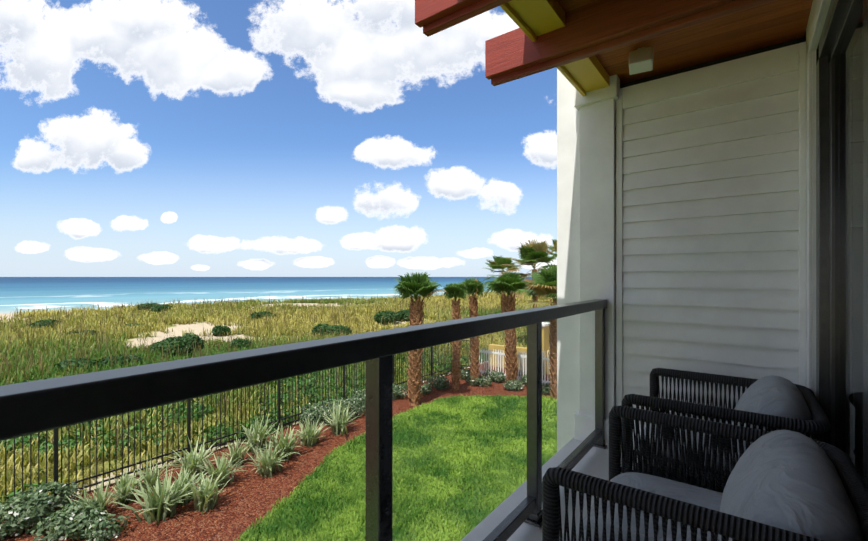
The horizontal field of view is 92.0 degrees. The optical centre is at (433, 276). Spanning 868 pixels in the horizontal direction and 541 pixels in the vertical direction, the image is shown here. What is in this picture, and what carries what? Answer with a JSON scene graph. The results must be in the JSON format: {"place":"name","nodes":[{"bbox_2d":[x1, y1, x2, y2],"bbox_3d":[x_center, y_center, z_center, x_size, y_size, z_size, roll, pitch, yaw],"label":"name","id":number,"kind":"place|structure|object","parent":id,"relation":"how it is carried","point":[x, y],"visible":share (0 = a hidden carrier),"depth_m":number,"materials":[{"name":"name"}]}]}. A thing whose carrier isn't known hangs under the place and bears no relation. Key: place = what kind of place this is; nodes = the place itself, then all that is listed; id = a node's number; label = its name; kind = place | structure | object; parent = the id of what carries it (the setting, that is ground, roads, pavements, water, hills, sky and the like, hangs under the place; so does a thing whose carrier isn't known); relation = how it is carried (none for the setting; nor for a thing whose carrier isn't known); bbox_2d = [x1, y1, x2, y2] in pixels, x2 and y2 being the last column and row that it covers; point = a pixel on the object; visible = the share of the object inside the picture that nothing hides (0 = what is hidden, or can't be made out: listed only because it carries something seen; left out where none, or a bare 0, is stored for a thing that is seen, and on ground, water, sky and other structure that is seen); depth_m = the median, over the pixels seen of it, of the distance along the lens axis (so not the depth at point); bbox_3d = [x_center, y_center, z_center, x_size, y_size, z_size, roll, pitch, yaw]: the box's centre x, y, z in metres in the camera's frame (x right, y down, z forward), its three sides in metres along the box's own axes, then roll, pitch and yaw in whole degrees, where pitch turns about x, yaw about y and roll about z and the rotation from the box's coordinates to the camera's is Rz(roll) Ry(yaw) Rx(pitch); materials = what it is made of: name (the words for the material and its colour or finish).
{"place":"outdoors","nodes":[
{"label":"outdoors","id":0,"kind":"place"},
{"bbox_2d":[0,277,531,312],"bbox_3d":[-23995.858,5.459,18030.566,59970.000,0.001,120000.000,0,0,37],"label":"sea","id":1,"kind":"structure","parent":0,"point":[38,293],"depth_m":180.79,"materials":[{"name":"liquid"}]},
{"bbox_2d":[0,302,549,508],"bbox_3d":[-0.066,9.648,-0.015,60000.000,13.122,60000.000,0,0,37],"label":"ground","id":2,"kind":"structure","parent":0,"point":[197,327],"depth_m":26.26,"materials":[{"name":"beige sand"}]},
{"bbox_2d":[14,303,439,383],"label":"dune shrubs","id":3,"kind":"object","parent":2,"relation":"on","point":[386,315],"visible":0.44,"depth_m":24.16,"materials":[{"name":"green plant"}]},
{"bbox_2d":[0,340,469,511],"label":"metal fence","id":4,"kind":"object","parent":2,"relation":"on","point":[188,448],"depth_m":9.57,"materials":[{"name":"black metal"}]},
{"bbox_2d":[0,314,549,502],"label":"dune ground cover plants","id":5,"kind":"object","parent":2,"relation":"on","point":[307,392],"depth_m":11.74,"materials":[{"name":"green plant"}]},
{"bbox_2d":[0,369,550,540],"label":"shrubs","id":6,"kind":"object","parent":2,"relation":"on","point":[38,514],"depth_m":7.05,"materials":[{"name":"green plant"}]},
{"bbox_2d":[0,291,555,516],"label":"dune grass tufts","id":7,"kind":"object","parent":2,"relation":"on","point":[183,315],"visible":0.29,"depth_m":23.31,"materials":[{"name":"green plant"}]},
{"bbox_2d":[392,272,446,405],"bbox_3d":[-0.542,2.037,13.901,1.866,4.451,1.886,0,0,-12],"label":"palm tree","id":8,"kind":"object","parent":2,"relation":"on","point":[416,285],"visible":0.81,"depth_m":13.64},
{"bbox_2d":[441,282,467,390],"bbox_3d":[0.765,2.212,15.447,1.025,4.104,1.142,0,0,37],"label":"palm tree","id":9,"kind":"object","parent":2,"relation":"on","point":[455,290],"visible":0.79,"depth_m":15.46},
{"bbox_2d":[463,277,485,385],"bbox_3d":[1.521,2.116,16.291,1.061,4.294,1.032,0,0,37],"label":"palm tree","id":10,"kind":"object","parent":2,"relation":"on","point":[473,285],"visible":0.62,"depth_m":16.13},
{"bbox_2d":[482,255,521,312],"bbox_3d":[5.385,1.244,32.807,4.007,6.039,3.850,0,0,-29],"label":"palm tree","id":11,"kind":"object","parent":2,"relation":"on","point":[497,262],"visible":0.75,"depth_m":32.46,"materials":[{"name":"green plant"}]},
{"bbox_2d":[483,270,536,388],"bbox_3d":[2.799,1.978,15.895,2.145,4.567,1.969,0,0,37],"label":"palm tree","id":12,"kind":"object","parent":2,"relation":"on","point":[510,283],"visible":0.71,"depth_m":15.73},
{"bbox_2d":[471,348,550,384],"bbox_3d":[6.070,3.323,15.122,10.375,1.772,1.287,0,0,37],"label":"white fence","id":13,"kind":"object","parent":2,"relation":"on","point":[524,366],"depth_m":16.90,"materials":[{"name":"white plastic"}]},
{"bbox_2d":[489,322,549,374],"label":"yellow wall","id":14,"kind":"structure","parent":2,"relation":"on","point":[545,333],"depth_m":18.82,"materials":[{"name":"paint"}]},
{"bbox_2d":[499,239,556,307],"bbox_3d":[5.818,1.018,24.766,4.276,6.488,3.943,0,0,5],"label":"palm tree","id":15,"kind":"object","parent":2,"relation":"on","point":[531,252],"visible":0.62,"depth_m":24.24,"materials":[{"name":"green plant"}]},
{"bbox_2d":[536,239,556,271],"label":"fronds","id":16,"kind":"object","parent":15,"relation":"attached to","point":[554,247],"visible":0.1,"depth_m":26.49,"materials":[{"name":"green plant"}]},
{"bbox_2d":[557,42,805,451],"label":"end wall","id":17,"kind":"structure","parent":2,"relation":"on","point":[589,196],"depth_m":3.16,"materials":[{"name":"paint"}]},
{"bbox_2d":[461,437,637,540],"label":"balcony floor","id":18,"kind":"structure","parent":17,"relation":"attached to","point":[594,461],"depth_m":2.35,"materials":[{"name":"grey concrete"}]},
{"bbox_2d":[542,405,867,540],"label":"armchair","id":19,"kind":"object","parent":18,"relation":"on","point":[784,485],"visible":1,"depth_m":1.24,"materials":[{"name":"wicker"}]},
{"bbox_2d":[621,368,830,492],"bbox_3d":[1.501,0.889,2.203,0.791,0.741,0.810,0,0,37],"label":"armchair","id":20,"kind":"object","parent":18,"relation":"on","point":[771,403],"visible":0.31,"depth_m":1.99,"materials":[{"name":"wicker"}]},
{"bbox_2d":[622,71,798,435],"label":"siding wall","id":21,"kind":"structure","parent":17,"relation":"attached to","point":[710,236],"depth_m":2.77,"materials":[{"name":"white wood"}]},
{"bbox_2d":[806,0,830,395],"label":"door wall","id":22,"kind":"structure","parent":2,"relation":"on","point":[817,16],"depth_m":2.25,"materials":[{"name":"grey paint"}]},
{"bbox_2d":[816,0,867,488],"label":"sliding door frame","id":23,"kind":"object","parent":22,"relation":"attached to","point":[838,17],"visible":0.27,"depth_m":2.07,"materials":[{"name":"black metal"}]},
{"bbox_2d":[835,0,862,479],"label":"sliding door glass","id":24,"kind":"object","parent":23,"relation":"in","point":[849,249],"visible":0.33,"depth_m":1.76,"materials":[{"name":"black glass"}]},
{"bbox_2d":[0,362,551,540],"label":"mulch bed","id":25,"kind":"object","parent":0,"point":[270,494],"depth_m":8.21,"materials":[{"name":"brown wood"}]},
{"bbox_2d":[60,401,358,524],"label":"spiky plants","id":26,"kind":"object","parent":25,"relation":"on","point":[162,510],"depth_m":8.34,"materials":[{"name":"green plant"}]},
{"bbox_2d":[0,0,556,276],"label":"sky","id":27,"kind":"structure","parent":0,"point":[139,138],"materials":[{"name":"blue"}]},
{"bbox_2d":[0,299,606,540],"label":"balcony railing","id":28,"kind":"object","parent":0,"point":[30,407],"depth_m":1.19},
{"bbox_2d":[233,394,556,540],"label":"lawn","id":29,"kind":"structure","parent":0,"point":[402,505],"depth_m":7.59,"materials":[{"name":"green plant"}]},
{"bbox_2d":[515,262,556,398],"bbox_3d":[4.027,1.871,14.403,3.019,4.788,3.127,0,0,37],"label":"palm tree","id":30,"kind":"object","parent":29,"relation":"on","point":[545,279],"visible":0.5,"depth_m":14.08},
{"bbox_2d":[415,0,772,85],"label":"roof rafter beams","id":31,"kind":"structure","parent":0,"point":[597,27],"depth_m":2.20,"materials":[{"name":"red wood"}]},
{"bbox_2d":[500,0,608,95],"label":"yellow roof eave board","id":32,"kind":"object","parent":31,"relation":"attached to","point":[532,19],"visible":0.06,"depth_m":2.35,"materials":[{"name":"yellow wood"}]},
{"bbox_2d":[557,0,812,83],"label":"roof soffit boards","id":33,"kind":"object","parent":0,"point":[773,22],"visible":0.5,"depth_m":2.60,"materials":[{"name":"brown wood"}]},
{"bbox_2d":[620,36,805,87],"bbox_3d":[2.010,-1.593,2.878,1.355,0.395,0.160,0,0,37],"label":"trim board","id":34,"kind":"object","parent":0,"point":[738,56],"depth_m":2.84,"materials":[{"name":"wood"}]},
{"bbox_3d":[-0.931,-1.640,-0.841,1.590,0.322,9.640,0,0,37],"label":"roof","id":35,"kind":"object","parent":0,"visible":0},
{"bbox_2d":[629,46,652,74],"bbox_3d":[1.328,-1.395,2.690,0.136,0.161,0.127,0,0,29],"label":"ceiling light","id":36,"kind":"object","parent":35,"relation":"attached to","point":[640,59],"visible":1,"depth_m":2.66,"materials":[{"name":"white plastic"}]}
]}

